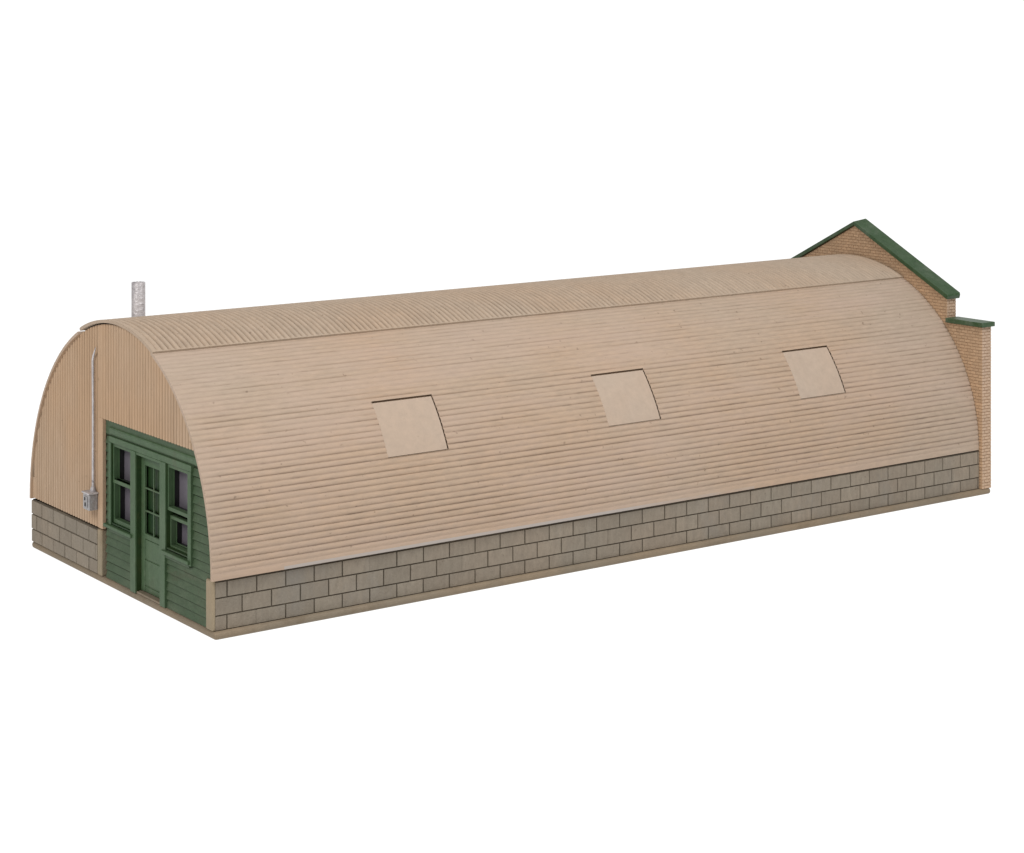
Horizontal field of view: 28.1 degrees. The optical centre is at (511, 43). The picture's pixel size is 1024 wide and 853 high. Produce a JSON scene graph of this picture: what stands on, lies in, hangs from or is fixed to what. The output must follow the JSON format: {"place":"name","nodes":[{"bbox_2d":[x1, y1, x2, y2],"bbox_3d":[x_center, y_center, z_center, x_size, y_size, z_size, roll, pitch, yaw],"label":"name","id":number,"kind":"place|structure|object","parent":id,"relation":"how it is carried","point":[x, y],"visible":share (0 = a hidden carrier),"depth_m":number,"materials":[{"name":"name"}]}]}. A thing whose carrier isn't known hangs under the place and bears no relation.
{"place":"outdoors","nodes":[
{"label":"outdoors","id":0,"kind":"place"},
{"bbox_2d":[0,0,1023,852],"bbox_3d":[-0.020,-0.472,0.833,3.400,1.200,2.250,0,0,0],"label":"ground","id":1,"kind":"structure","parent":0,"point":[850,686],"depth_m":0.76,"materials":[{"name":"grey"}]},
{"bbox_2d":[30,219,994,639],"bbox_3d":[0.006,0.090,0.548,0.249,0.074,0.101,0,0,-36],"label":"quonset hut","id":2,"kind":"object","parent":1,"relation":"on","point":[220,473],"visible":1,"depth_m":0.50,"materials":[{"name":"beige metal"}]},
{"bbox_2d":[103,442,131,539],"bbox_3d":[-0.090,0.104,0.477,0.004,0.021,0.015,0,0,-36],"label":"window","id":3,"kind":"structure","parent":2,"relation":"in","point":[118,523],"depth_m":0.48,"materials":[{"name":"green paint"}]},
{"bbox_2d":[141,457,159,597],"bbox_3d":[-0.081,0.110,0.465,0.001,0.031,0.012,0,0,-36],"label":"door","id":4,"kind":"structure","parent":2,"relation":"in","point":[150,552],"depth_m":0.47,"materials":[{"name":"green paint"}]},
{"bbox_2d":[161,463,194,567],"bbox_3d":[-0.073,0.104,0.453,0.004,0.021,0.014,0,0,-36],"label":"window","id":5,"kind":"structure","parent":2,"relation":"in","point":[179,487],"depth_m":0.46,"materials":[{"name":"green paint"}]}
]}

